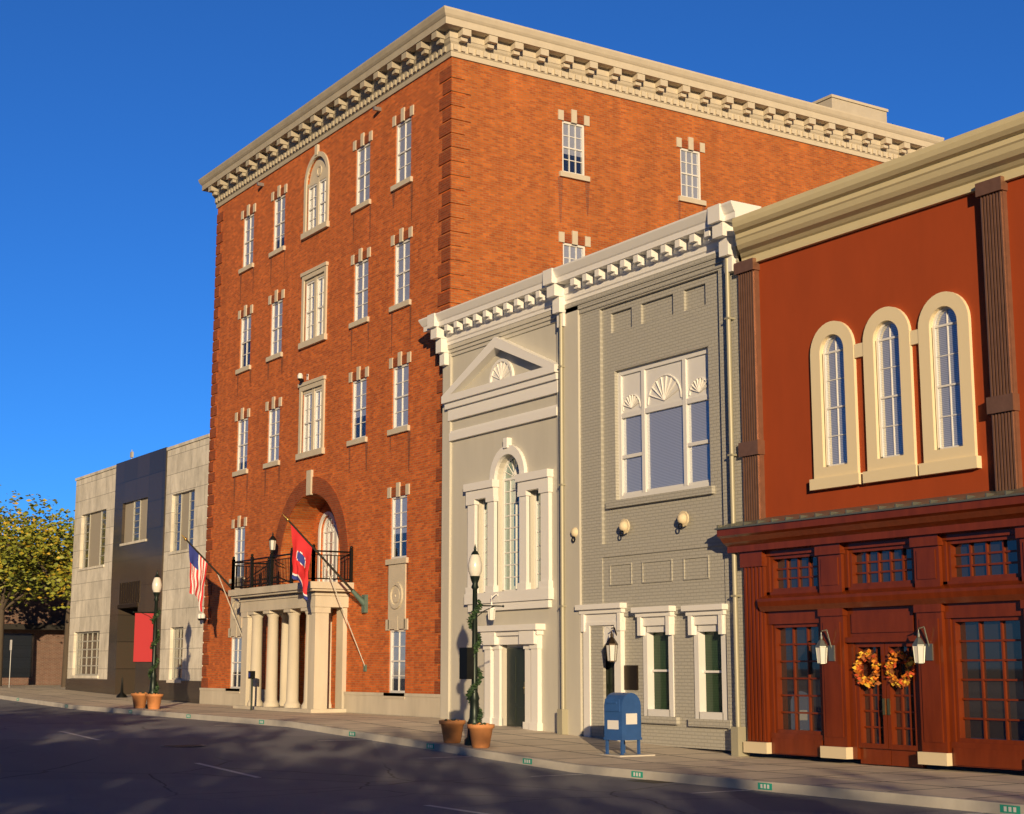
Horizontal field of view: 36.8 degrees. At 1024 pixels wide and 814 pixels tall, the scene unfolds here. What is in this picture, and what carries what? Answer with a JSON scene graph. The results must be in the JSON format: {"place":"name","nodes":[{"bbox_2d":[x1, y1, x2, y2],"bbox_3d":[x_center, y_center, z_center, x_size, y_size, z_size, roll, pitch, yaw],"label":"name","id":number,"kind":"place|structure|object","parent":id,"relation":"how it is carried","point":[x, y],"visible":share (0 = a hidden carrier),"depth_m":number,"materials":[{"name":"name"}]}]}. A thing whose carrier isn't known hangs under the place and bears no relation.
{"place":"outdoors","nodes":[
{"label":"outdoors","id":0,"kind":"place"},
{"bbox_2d":[0,699,992,813],"bbox_3d":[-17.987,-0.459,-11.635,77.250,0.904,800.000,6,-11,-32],"label":"road","id":1,"kind":"structure","parent":0,"point":[56,760],"depth_m":26.90,"materials":[{"name":"grey asphalt"}]},
{"bbox_2d":[0,685,1023,813],"bbox_3d":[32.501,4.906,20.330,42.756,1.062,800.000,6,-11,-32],"label":"pavement","id":2,"kind":"structure","parent":0,"point":[987,790],"depth_m":30.48,"materials":[{"name":"concrete"}]},
{"bbox_2d":[0,552,72,684],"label":"building","id":3,"kind":"structure","parent":2,"relation":"on","point":[34,631],"depth_m":88.36,"materials":[{"name":"brick"}]},
{"bbox_2d":[0,494,73,685],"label":"tree","id":4,"kind":"object","parent":2,"relation":"on","point":[4,599],"visible":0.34,"depth_m":80.66,"materials":[{"name":"green plant"}]},
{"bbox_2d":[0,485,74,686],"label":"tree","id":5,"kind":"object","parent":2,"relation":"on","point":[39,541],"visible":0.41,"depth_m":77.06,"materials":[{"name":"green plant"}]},
{"bbox_2d":[65,434,209,703],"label":"deco building","id":6,"kind":"structure","parent":2,"relation":"on","point":[136,517],"depth_m":65.43,"materials":[{"name":"stone"}]},
{"bbox_2d":[133,570,161,708],"bbox_3d":[-12.261,7.771,51.683,1.036,4.620,0.468,6,-11,-32],"label":"lamp post","id":7,"kind":"object","parent":2,"relation":"on","point":[146,633],"visible":0.99,"depth_m":51.67,"materials":[{"name":"green"}]},
{"bbox_2d":[8,106,380,709],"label":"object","id":8,"kind":"object","parent":2,"relation":"on","point":[251,674],"visible":0.97,"depth_m":57.20,"materials":[{"name":"grey"}]},
{"bbox_2d":[181,514,367,712],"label":"portico","id":9,"kind":"structure","parent":2,"relation":"on","point":[289,603],"depth_m":49.21,"materials":[{"name":"stone"}]},
{"bbox_2d":[188,543,206,611],"bbox_3d":[-10.904,5.893,53.336,0.731,2.402,0.289,6,-11,-32],"label":"us flag","id":10,"kind":"object","parent":9,"relation":"attached to","point":[198,566],"visible":1,"depth_m":53.34,"materials":[{"name":"multicoloured fabric"}]},
{"bbox_2d":[291,525,311,599],"bbox_3d":[-6.355,4.656,46.359,0.731,2.304,0.289,6,-11,-32],"label":"flag","id":11,"kind":"object","parent":9,"relation":"attached to","point":[302,551],"visible":1,"depth_m":46.36,"materials":[{"name":"red fabric"}]},
{"bbox_2d":[131,692,494,747],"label":"flower pots","id":12,"kind":"object","parent":2,"relation":"on","point":[480,734],"visible":1,"depth_m":33.90,"materials":[{"name":"ceramic"}]},
{"bbox_2d":[459,545,503,744],"bbox_3d":[-0.625,5.230,34.075,1.060,4.389,0.449,6,-11,-32],"label":"lamp post","id":13,"kind":"object","parent":2,"relation":"on","point":[469,668],"visible":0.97,"depth_m":33.81,"materials":[{"name":"green"}]},
{"bbox_2d":[198,5,943,717],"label":"brick building","id":14,"kind":"structure","parent":2,"relation":"on","point":[358,237],"depth_m":49.30,"materials":[{"name":"orange brick"}]},
{"bbox_2d":[418,200,760,756],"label":"grey buildings","id":15,"kind":"structure","parent":2,"relation":"on","point":[592,480],"depth_m":37.10,"materials":[{"name":"beige paint"}]},
{"bbox_2d":[601,692,654,756],"bbox_3d":[2.297,6.578,31.959,0.900,1.280,1.000,6,-11,-32],"label":"post box","id":16,"kind":"object","parent":2,"relation":"on","point":[622,717],"visible":1,"depth_m":31.79,"materials":[{"name":"blue metal"}]},
{"bbox_2d":[0,0,1023,552],"label":"sky","id":17,"kind":"structure","parent":0,"point":[113,113],"materials":[{"name":"blue"}]},
{"bbox_2d":[714,111,1023,770],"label":"red building","id":18,"kind":"structure","parent":0,"point":[875,538],"depth_m":29.34,"materials":[{"name":"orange paint"}]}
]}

